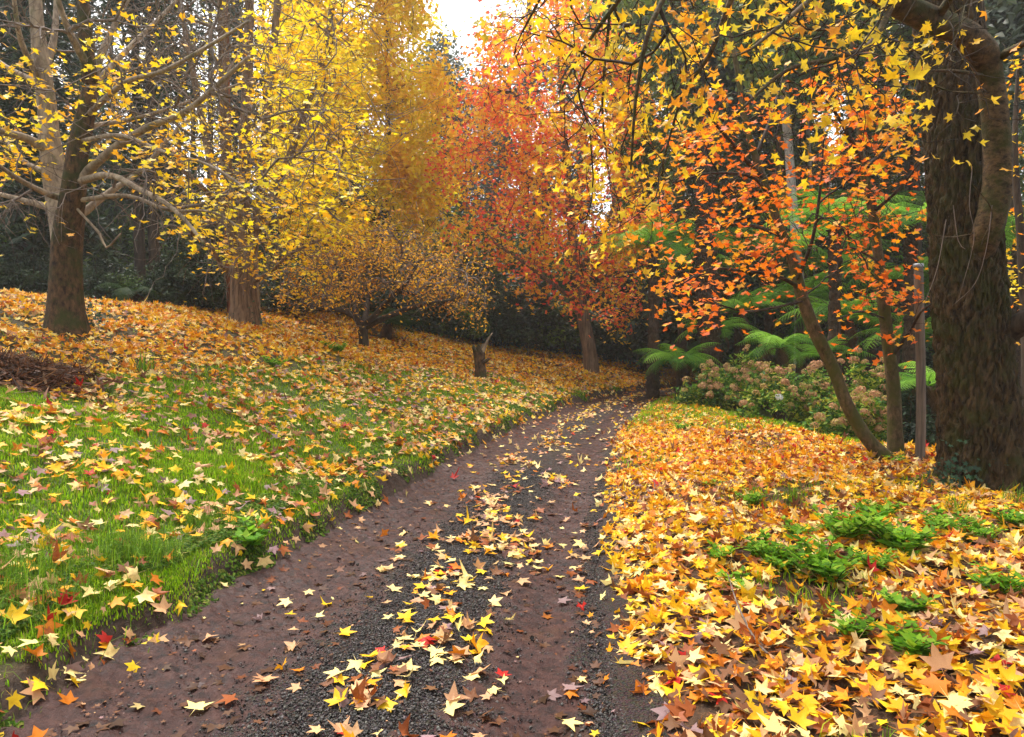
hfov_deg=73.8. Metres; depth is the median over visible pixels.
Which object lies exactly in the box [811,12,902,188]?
gum tree
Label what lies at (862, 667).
fallen leaf
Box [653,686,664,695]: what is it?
fallen leaf
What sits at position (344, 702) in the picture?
fallen leaf
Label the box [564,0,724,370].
ivy clad tree
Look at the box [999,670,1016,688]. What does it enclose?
fallen leaf
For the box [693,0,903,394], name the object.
gum tree
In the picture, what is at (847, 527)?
weed
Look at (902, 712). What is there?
fallen leaf
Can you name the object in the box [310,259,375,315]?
laurel shrub
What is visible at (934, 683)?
fallen leaf
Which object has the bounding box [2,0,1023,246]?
sky
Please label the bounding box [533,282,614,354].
laurel shrub
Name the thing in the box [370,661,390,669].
fallen leaf
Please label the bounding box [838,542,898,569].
weed
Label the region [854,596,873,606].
fallen leaf
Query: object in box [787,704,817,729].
fallen leaf
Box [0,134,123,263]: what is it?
laurel shrub
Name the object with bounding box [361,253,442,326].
laurel shrub
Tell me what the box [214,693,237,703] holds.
fallen leaf
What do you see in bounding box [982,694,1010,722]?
fallen leaf
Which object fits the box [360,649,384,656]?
fallen leaf
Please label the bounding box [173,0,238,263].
conifer
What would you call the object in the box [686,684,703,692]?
fallen leaf
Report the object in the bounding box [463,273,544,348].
laurel shrub
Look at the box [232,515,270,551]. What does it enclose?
weed
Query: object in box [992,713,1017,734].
fallen leaf
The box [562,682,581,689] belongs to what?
fallen leaf
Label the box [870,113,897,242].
conifer
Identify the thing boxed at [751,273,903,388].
laurel shrub
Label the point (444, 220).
laurel shrub
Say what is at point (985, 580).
weed
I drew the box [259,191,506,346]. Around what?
cherry tree
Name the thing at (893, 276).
tree fern
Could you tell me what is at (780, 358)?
tree fern
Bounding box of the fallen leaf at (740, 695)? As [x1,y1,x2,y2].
[725,682,751,703]
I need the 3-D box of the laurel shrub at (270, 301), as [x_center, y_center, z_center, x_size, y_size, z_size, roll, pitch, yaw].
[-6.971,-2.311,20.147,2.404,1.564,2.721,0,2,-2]
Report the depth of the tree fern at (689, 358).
18.41 m
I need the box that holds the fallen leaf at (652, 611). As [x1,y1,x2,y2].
[641,606,663,623]
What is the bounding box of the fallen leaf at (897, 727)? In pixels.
[890,720,914,730]
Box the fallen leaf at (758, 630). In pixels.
[744,620,761,634]
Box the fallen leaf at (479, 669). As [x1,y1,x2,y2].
[468,665,488,674]
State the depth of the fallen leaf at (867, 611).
3.62 m
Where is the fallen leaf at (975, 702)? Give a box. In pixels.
[967,695,983,712]
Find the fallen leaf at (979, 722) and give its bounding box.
[966,718,992,726]
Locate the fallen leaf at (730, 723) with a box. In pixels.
[727,717,741,728]
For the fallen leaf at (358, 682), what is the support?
on the track
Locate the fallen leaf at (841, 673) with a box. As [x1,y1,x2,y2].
[833,667,849,681]
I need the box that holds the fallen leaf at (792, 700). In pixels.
[787,698,802,705]
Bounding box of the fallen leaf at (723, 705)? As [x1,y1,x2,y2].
[715,700,732,714]
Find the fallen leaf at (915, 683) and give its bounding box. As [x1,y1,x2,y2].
[905,678,928,687]
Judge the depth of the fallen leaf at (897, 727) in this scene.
2.55 m
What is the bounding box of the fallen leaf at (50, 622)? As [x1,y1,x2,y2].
[35,618,62,638]
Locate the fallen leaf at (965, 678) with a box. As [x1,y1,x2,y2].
[959,674,970,685]
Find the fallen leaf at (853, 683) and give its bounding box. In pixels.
[845,678,869,688]
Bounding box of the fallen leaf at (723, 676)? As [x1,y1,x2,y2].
[712,670,727,681]
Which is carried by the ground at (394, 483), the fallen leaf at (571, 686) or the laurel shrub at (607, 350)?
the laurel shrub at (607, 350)
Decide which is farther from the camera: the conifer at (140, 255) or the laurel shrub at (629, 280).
the laurel shrub at (629, 280)
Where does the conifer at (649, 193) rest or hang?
on the ground at (394, 483)
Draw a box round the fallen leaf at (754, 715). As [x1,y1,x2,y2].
[746,700,771,725]
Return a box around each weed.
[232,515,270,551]
[261,355,291,366]
[320,341,347,351]
[672,421,696,429]
[701,479,725,487]
[704,538,741,560]
[714,565,751,593]
[732,487,766,504]
[741,528,793,557]
[758,538,803,572]
[781,515,823,534]
[784,525,862,583]
[803,499,892,543]
[825,602,877,638]
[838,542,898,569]
[848,494,909,513]
[855,501,950,556]
[872,610,951,658]
[874,586,941,613]
[883,454,908,462]
[916,503,976,529]
[949,509,1008,542]
[961,559,1023,598]
[987,503,1023,528]
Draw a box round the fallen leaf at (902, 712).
[899,700,916,719]
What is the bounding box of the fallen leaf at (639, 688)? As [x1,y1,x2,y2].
[632,680,650,694]
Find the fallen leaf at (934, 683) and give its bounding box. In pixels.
[916,670,951,695]
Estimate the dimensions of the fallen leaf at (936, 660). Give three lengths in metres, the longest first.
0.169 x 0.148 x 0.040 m
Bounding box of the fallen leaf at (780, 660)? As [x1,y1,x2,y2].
[765,650,784,667]
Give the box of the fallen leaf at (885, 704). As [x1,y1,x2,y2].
[876,695,907,714]
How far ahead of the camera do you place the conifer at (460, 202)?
45.56 m
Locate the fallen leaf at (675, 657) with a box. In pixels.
[667,647,688,669]
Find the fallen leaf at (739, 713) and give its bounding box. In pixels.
[729,702,748,724]
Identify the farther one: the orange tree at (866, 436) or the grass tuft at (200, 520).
the orange tree at (866, 436)
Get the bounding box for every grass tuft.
[0,518,111,593]
[0,525,152,687]
[50,519,228,589]
[126,346,159,372]
[161,491,264,540]
[249,466,348,512]
[348,359,373,372]
[571,388,591,401]
[779,482,822,504]
[924,488,985,514]
[994,482,1023,503]
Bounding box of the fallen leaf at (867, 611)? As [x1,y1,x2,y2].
[861,607,878,614]
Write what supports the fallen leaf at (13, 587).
on the ground at (394, 483)
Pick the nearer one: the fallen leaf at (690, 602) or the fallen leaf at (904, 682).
the fallen leaf at (904, 682)
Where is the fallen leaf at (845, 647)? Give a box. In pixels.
[841,640,851,649]
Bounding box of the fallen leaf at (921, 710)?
[908,708,933,713]
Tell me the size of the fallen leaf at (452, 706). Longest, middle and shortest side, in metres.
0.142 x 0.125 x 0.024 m
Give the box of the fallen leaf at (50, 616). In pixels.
[46,604,56,621]
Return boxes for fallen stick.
[727,572,778,662]
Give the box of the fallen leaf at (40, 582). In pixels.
[24,575,48,589]
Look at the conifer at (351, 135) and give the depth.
39.40 m
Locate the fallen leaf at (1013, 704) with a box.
[1001,694,1023,708]
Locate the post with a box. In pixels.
[913,263,925,459]
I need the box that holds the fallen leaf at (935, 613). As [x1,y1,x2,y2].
[924,609,937,618]
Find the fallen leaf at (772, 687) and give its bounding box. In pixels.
[763,674,784,695]
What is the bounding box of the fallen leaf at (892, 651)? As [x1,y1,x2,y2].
[878,647,901,660]
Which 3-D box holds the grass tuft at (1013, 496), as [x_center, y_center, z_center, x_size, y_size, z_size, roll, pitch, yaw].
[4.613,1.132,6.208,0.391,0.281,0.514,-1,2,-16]
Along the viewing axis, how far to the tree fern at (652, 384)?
19.83 m
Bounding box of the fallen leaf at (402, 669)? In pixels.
[388,664,410,675]
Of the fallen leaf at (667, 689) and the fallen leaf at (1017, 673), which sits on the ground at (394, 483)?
the fallen leaf at (667, 689)
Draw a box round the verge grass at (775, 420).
[617,393,1023,736]
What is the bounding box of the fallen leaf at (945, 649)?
[939,646,962,658]
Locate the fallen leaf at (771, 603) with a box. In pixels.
[759,595,776,609]
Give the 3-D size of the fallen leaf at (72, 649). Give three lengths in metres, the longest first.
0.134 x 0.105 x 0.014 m
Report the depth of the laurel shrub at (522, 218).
38.93 m
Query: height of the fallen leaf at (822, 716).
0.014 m
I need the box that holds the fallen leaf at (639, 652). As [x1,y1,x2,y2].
[633,649,648,658]
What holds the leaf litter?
on the ground at (394, 483)
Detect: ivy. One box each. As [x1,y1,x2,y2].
[38,287,120,326]
[221,299,274,324]
[925,438,1008,487]
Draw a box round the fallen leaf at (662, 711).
[650,701,669,719]
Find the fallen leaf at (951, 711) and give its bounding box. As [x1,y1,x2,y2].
[940,703,966,722]
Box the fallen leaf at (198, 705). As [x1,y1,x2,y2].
[185,700,214,713]
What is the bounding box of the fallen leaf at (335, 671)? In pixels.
[323,667,343,678]
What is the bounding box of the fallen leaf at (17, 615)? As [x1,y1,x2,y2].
[2,601,30,623]
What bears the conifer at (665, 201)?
on the ground at (394, 483)
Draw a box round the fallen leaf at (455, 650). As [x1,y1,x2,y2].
[448,646,465,655]
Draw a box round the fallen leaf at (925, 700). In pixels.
[914,695,933,717]
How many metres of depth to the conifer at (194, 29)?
37.49 m
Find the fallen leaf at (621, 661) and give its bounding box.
[611,658,633,663]
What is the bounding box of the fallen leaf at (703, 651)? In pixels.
[696,646,709,653]
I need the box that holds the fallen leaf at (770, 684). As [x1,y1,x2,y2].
[753,679,779,694]
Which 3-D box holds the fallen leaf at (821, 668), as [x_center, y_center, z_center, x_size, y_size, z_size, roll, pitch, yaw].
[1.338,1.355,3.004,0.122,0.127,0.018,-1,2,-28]
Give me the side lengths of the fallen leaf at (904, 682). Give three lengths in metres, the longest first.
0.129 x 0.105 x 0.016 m
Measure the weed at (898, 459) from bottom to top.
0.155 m
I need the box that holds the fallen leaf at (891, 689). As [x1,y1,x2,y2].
[884,683,903,699]
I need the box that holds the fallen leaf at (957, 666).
[951,660,968,669]
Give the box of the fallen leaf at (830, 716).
[815,710,850,722]
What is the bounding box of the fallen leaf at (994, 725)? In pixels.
[986,722,1003,727]
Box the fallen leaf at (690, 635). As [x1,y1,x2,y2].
[677,632,697,636]
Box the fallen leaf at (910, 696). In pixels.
[903,694,922,701]
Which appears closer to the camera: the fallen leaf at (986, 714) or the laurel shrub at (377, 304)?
the fallen leaf at (986, 714)
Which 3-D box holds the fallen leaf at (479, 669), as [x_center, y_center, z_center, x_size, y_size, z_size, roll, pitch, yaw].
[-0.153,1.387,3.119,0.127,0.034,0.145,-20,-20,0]
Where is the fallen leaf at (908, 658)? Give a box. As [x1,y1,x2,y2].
[899,650,920,664]
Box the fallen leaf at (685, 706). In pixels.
[677,696,695,716]
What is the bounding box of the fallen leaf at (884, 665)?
[873,655,891,670]
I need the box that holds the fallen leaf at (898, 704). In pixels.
[886,696,909,710]
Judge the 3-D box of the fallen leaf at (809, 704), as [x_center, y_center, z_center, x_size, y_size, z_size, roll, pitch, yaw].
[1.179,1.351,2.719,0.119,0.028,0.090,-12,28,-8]
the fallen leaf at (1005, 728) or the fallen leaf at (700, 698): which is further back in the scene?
the fallen leaf at (700, 698)
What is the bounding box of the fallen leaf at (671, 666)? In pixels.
[661,662,684,676]
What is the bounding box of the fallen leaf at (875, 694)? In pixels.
[868,685,886,703]
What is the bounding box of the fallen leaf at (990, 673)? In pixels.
[977,668,1002,687]
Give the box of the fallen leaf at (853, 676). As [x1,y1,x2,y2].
[847,674,862,680]
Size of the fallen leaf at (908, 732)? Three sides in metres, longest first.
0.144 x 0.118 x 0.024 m
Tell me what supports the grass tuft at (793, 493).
on the ground at (394, 483)
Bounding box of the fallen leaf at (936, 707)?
[928,699,955,724]
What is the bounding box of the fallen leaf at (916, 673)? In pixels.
[906,667,927,679]
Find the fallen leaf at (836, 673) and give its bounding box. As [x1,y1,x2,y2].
[829,669,848,676]
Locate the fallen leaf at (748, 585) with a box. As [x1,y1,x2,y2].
[738,577,756,590]
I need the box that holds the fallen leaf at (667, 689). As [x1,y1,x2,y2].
[658,684,672,694]
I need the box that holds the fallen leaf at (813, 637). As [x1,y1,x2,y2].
[802,632,822,647]
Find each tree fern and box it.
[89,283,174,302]
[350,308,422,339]
[581,215,718,399]
[621,240,745,391]
[632,342,720,399]
[648,219,773,269]
[674,317,760,353]
[682,285,800,410]
[715,226,828,412]
[735,330,815,420]
[738,186,862,383]
[741,263,859,416]
[757,186,917,392]
[774,291,903,392]
[780,228,902,330]
[788,335,875,400]
[819,190,925,384]
[823,255,928,371]
[842,201,926,392]
[851,316,932,350]
[868,255,1010,304]
[872,361,936,444]
[1005,214,1023,390]
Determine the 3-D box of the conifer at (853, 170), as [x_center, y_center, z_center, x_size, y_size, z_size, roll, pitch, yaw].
[16.559,-6.552,32.736,6.249,15.752,6.590,-1,2,-22]
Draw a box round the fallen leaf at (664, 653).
[651,648,667,658]
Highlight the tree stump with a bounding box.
[472,333,492,378]
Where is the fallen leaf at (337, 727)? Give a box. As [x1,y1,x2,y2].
[328,716,349,731]
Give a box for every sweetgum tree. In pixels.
[407,0,689,373]
[473,0,1023,495]
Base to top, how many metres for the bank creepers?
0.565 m
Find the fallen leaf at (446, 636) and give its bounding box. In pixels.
[440,629,452,643]
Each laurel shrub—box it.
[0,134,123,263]
[0,233,45,292]
[0,252,48,293]
[49,185,127,248]
[83,168,162,293]
[83,180,144,296]
[83,217,206,293]
[83,253,144,299]
[86,99,206,266]
[102,272,160,303]
[138,224,228,312]
[145,196,224,279]
[174,247,226,308]
[179,197,281,268]
[223,227,282,272]
[259,263,317,313]
[260,178,345,273]
[261,186,425,311]
[267,257,345,309]
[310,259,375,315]
[331,179,417,309]
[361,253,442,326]
[380,250,472,332]
[408,200,530,293]
[417,199,474,270]
[422,284,493,341]
[439,258,519,342]
[454,204,523,276]
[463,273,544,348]
[464,212,569,301]
[489,269,574,348]
[491,289,604,351]
[502,199,543,249]
[519,231,572,298]
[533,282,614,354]
[535,217,629,310]
[535,230,612,310]
[567,196,675,328]
[575,300,643,362]
[595,195,763,379]
[604,325,664,362]
[660,301,754,369]
[668,187,760,325]
[673,190,793,364]
[750,220,868,376]
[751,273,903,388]
[820,226,934,386]
[858,322,934,389]
[880,369,937,446]
[902,353,936,442]
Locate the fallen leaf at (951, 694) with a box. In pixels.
[944,691,971,708]
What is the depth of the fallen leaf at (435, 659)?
3.22 m
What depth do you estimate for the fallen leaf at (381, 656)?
3.20 m
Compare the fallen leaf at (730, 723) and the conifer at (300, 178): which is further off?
the conifer at (300, 178)
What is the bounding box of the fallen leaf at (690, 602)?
[680,597,703,608]
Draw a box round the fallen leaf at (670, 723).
[660,713,683,731]
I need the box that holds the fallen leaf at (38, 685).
[21,676,53,690]
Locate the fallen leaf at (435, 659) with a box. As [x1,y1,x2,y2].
[429,650,445,665]
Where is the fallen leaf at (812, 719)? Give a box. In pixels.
[806,713,814,728]
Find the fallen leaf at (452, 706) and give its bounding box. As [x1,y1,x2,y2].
[441,696,463,715]
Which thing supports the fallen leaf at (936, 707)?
on the ground at (394, 483)
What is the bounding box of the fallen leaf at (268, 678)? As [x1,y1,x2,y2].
[253,674,276,681]
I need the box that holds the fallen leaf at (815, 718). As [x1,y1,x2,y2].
[811,698,829,723]
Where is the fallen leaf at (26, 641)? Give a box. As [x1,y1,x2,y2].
[18,639,41,646]
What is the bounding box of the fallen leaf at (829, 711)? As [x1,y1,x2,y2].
[820,706,838,718]
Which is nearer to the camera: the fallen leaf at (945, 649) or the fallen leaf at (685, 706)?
the fallen leaf at (685, 706)
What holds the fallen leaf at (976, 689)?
on the ground at (394, 483)
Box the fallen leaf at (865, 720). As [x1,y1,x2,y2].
[857,717,877,731]
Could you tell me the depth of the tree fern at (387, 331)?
19.95 m
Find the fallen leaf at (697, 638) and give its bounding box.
[684,626,705,643]
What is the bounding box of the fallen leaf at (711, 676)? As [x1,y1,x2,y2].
[703,665,724,682]
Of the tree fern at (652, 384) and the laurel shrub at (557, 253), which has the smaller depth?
the tree fern at (652, 384)
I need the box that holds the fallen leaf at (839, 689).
[829,685,854,703]
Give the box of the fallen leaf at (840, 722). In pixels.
[831,714,850,736]
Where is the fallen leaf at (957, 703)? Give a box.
[938,688,973,721]
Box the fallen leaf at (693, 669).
[688,664,704,680]
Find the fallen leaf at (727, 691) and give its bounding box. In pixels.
[709,673,730,694]
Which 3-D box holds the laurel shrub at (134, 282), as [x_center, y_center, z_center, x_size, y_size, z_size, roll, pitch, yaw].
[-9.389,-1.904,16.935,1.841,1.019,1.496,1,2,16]
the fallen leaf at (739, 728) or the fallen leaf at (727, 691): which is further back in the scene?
the fallen leaf at (727, 691)
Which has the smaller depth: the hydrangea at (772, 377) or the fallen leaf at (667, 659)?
the fallen leaf at (667, 659)
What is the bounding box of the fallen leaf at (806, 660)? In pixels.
[792,656,821,682]
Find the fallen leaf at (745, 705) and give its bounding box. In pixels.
[734,699,752,714]
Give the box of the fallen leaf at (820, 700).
[816,693,832,702]
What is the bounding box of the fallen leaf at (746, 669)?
[732,662,754,674]
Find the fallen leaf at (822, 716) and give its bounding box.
[810,710,834,722]
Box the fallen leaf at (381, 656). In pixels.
[373,648,392,663]
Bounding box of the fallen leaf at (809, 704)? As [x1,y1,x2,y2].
[799,696,820,713]
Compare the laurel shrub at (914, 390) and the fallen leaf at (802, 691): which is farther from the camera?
the laurel shrub at (914, 390)
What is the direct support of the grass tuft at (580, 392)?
on the ground at (394, 483)
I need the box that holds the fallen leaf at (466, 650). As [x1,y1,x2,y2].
[448,645,470,659]
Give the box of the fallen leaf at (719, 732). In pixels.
[705,721,729,735]
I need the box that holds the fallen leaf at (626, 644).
[617,636,640,653]
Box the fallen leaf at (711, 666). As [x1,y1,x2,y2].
[698,653,718,668]
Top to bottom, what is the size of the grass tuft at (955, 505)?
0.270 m
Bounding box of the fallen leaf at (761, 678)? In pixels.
[752,674,763,681]
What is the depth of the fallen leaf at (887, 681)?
2.90 m
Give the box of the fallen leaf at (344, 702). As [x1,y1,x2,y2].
[334,690,349,707]
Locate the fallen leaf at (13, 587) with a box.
[1,580,18,594]
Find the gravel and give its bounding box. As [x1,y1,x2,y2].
[55,469,628,736]
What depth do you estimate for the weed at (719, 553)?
4.59 m
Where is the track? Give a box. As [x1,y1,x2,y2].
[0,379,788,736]
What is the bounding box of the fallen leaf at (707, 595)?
[702,591,712,605]
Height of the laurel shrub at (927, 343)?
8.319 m
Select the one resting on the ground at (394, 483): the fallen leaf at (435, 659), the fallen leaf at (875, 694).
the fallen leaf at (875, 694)
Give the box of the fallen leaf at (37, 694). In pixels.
[20,677,44,704]
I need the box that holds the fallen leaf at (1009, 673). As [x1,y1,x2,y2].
[995,663,1023,685]
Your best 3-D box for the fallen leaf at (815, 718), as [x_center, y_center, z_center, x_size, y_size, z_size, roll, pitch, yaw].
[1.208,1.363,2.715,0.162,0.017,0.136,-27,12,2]
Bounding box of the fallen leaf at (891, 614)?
[889,611,906,623]
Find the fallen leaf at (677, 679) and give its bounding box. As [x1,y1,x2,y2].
[664,674,682,684]
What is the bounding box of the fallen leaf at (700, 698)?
[692,692,707,704]
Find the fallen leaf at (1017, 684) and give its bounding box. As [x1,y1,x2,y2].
[996,667,1022,688]
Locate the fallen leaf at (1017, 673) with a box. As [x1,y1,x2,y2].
[1002,660,1023,675]
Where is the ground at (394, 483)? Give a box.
[0,291,1023,736]
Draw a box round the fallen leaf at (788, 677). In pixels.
[779,674,798,685]
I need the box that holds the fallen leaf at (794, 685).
[778,679,800,691]
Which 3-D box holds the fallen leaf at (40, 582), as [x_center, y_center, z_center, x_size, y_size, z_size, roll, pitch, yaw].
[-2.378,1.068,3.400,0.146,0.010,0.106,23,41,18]
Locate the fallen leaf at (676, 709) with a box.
[664,696,694,718]
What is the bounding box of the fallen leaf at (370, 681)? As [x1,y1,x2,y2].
[366,678,382,685]
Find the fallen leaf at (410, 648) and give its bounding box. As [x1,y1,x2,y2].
[395,644,414,649]
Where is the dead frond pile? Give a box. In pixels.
[0,343,154,403]
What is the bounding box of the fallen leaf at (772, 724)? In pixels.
[756,711,792,736]
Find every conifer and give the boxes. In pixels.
[0,0,140,275]
[26,1,80,155]
[52,0,125,181]
[62,0,220,281]
[93,0,130,131]
[103,0,206,284]
[126,0,220,214]
[169,0,220,196]
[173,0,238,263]
[197,0,270,216]
[233,0,279,234]
[268,9,348,278]
[275,12,302,216]
[320,16,365,200]
[342,55,385,209]
[384,95,421,236]
[454,198,465,218]
[487,200,502,228]
[564,122,599,239]
[595,88,680,289]
[625,54,743,312]
[633,131,672,243]
[695,83,758,277]
[721,73,827,361]
[770,93,840,235]
[801,128,833,241]
[817,142,847,245]
[822,82,899,252]
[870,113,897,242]
[877,112,929,309]
[1018,91,1023,207]
[1018,124,1023,214]
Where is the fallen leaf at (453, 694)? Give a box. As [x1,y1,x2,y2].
[440,680,469,704]
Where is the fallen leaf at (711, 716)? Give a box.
[703,713,723,726]
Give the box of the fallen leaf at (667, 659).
[663,647,679,663]
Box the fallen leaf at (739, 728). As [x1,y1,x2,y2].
[734,723,758,736]
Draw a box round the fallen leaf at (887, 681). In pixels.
[872,673,899,683]
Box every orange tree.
[594,0,924,458]
[772,6,932,453]
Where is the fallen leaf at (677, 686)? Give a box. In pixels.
[668,681,690,702]
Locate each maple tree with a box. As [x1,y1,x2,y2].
[0,0,445,336]
[66,0,427,328]
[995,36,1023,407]
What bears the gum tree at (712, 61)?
on the ground at (394, 483)
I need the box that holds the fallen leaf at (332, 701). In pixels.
[324,688,347,705]
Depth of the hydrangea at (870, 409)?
12.29 m
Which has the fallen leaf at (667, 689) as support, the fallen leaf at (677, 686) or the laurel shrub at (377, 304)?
the fallen leaf at (677, 686)
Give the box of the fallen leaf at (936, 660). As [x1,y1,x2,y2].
[919,643,954,677]
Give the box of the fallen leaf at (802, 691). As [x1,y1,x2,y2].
[797,687,810,694]
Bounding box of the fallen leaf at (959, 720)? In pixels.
[944,708,973,727]
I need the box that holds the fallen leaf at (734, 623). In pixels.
[726,609,750,629]
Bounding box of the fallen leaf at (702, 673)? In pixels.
[690,667,709,684]
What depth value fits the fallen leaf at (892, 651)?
3.12 m
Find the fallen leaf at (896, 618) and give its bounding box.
[877,608,903,628]
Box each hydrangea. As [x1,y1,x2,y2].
[671,359,753,410]
[706,344,771,409]
[732,358,848,425]
[791,360,851,428]
[798,386,886,441]
[829,348,901,441]
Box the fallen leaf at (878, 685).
[862,670,887,690]
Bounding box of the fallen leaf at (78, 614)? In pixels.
[62,603,87,620]
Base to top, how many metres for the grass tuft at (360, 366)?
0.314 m
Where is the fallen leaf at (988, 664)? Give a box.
[975,660,1000,670]
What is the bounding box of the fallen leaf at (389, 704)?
[375,697,397,712]
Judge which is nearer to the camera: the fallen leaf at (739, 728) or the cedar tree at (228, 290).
the fallen leaf at (739, 728)
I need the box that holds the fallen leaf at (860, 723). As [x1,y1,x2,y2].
[846,712,871,736]
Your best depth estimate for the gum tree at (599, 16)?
39.32 m
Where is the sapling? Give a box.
[254,244,260,313]
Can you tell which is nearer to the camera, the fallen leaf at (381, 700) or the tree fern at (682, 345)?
the fallen leaf at (381, 700)
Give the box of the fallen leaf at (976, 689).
[967,682,985,695]
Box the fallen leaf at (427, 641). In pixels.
[418,636,434,647]
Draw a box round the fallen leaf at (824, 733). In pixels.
[814,720,836,736]
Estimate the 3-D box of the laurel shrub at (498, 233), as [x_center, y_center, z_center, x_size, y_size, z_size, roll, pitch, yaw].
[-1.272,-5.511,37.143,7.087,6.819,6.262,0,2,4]
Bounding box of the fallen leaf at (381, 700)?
[368,695,388,706]
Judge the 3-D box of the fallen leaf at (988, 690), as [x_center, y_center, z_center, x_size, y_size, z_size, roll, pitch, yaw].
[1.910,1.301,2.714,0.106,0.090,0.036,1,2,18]
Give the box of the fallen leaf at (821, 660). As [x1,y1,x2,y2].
[808,653,837,662]
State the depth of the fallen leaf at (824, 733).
2.59 m
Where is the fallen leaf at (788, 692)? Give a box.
[779,686,797,705]
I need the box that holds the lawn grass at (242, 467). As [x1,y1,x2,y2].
[0,293,620,724]
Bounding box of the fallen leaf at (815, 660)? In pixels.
[798,655,825,671]
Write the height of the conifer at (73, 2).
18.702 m
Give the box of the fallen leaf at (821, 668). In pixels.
[810,663,826,682]
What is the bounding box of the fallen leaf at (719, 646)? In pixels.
[709,636,730,655]
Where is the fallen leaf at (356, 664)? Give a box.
[346,659,368,672]
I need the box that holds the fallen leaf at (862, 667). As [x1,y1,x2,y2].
[856,661,877,673]
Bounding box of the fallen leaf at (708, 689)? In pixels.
[691,686,718,700]
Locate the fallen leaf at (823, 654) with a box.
[817,644,844,664]
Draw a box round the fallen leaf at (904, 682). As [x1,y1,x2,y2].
[896,679,916,686]
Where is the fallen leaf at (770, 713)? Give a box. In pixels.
[766,709,786,725]
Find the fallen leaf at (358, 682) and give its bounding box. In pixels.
[349,677,369,690]
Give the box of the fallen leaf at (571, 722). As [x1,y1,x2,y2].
[559,717,582,730]
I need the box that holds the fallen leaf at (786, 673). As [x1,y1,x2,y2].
[771,669,791,684]
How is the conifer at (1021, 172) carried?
on the ground at (394, 483)
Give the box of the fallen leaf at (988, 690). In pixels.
[976,683,1004,700]
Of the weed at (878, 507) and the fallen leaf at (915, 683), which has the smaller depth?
the fallen leaf at (915, 683)
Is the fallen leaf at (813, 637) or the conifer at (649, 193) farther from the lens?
the conifer at (649, 193)
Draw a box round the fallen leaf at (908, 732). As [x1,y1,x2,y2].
[885,720,915,736]
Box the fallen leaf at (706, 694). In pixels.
[701,686,716,702]
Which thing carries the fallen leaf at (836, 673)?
on the fallen leaf at (853, 676)
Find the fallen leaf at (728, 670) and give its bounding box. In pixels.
[719,662,739,676]
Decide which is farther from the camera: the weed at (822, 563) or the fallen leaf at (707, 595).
the weed at (822, 563)
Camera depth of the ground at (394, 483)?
4.80 m
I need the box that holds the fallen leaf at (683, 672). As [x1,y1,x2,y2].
[681,669,695,680]
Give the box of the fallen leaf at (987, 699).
[981,694,1004,704]
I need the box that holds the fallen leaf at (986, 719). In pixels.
[963,713,997,728]
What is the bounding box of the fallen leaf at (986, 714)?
[969,711,996,718]
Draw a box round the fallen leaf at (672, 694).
[667,688,684,696]
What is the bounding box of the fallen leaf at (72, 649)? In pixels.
[67,639,75,659]
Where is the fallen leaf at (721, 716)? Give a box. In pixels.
[707,711,728,719]
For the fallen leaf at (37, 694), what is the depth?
2.80 m
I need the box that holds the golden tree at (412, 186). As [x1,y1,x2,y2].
[231,0,486,271]
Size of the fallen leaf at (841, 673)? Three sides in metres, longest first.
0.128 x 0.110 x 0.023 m
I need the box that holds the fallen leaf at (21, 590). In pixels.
[5,585,30,601]
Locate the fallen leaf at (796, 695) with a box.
[785,690,819,704]
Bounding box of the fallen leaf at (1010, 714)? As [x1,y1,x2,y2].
[999,706,1023,720]
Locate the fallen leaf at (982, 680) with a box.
[972,673,998,686]
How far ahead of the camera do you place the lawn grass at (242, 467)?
5.69 m
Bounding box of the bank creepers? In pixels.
[0,392,561,735]
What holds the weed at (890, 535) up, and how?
on the ground at (394, 483)
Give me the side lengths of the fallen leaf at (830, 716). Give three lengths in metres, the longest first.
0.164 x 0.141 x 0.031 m
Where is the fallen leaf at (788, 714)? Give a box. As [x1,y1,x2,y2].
[786,704,799,725]
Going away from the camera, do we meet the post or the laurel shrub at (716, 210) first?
the post
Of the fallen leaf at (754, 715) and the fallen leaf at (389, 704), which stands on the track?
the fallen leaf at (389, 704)
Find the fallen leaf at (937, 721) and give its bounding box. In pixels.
[927,713,955,729]
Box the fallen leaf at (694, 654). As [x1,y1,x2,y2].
[686,646,704,662]
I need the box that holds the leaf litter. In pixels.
[0,287,1023,736]
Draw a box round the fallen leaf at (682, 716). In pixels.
[664,711,687,721]
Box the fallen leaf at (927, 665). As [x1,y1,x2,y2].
[916,661,940,672]
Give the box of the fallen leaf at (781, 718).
[776,715,792,722]
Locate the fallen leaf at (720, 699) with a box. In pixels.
[708,692,731,703]
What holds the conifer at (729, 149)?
on the ground at (394, 483)
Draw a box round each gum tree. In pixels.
[404,24,495,223]
[461,67,519,235]
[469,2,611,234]
[543,0,684,226]
[614,0,718,218]
[621,0,771,262]
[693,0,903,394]
[700,1,871,356]
[805,101,817,289]
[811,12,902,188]
[824,0,921,257]
[903,0,1023,310]
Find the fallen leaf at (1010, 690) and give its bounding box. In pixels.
[999,685,1019,702]
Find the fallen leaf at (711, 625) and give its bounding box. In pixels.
[699,621,719,631]
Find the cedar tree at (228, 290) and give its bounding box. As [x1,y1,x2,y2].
[224,0,231,313]
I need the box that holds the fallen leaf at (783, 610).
[766,605,787,618]
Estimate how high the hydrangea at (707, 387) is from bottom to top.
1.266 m
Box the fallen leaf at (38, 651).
[22,644,46,663]
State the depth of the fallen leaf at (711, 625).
3.47 m
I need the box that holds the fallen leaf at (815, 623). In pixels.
[802,620,819,634]
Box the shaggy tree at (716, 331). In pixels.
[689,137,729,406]

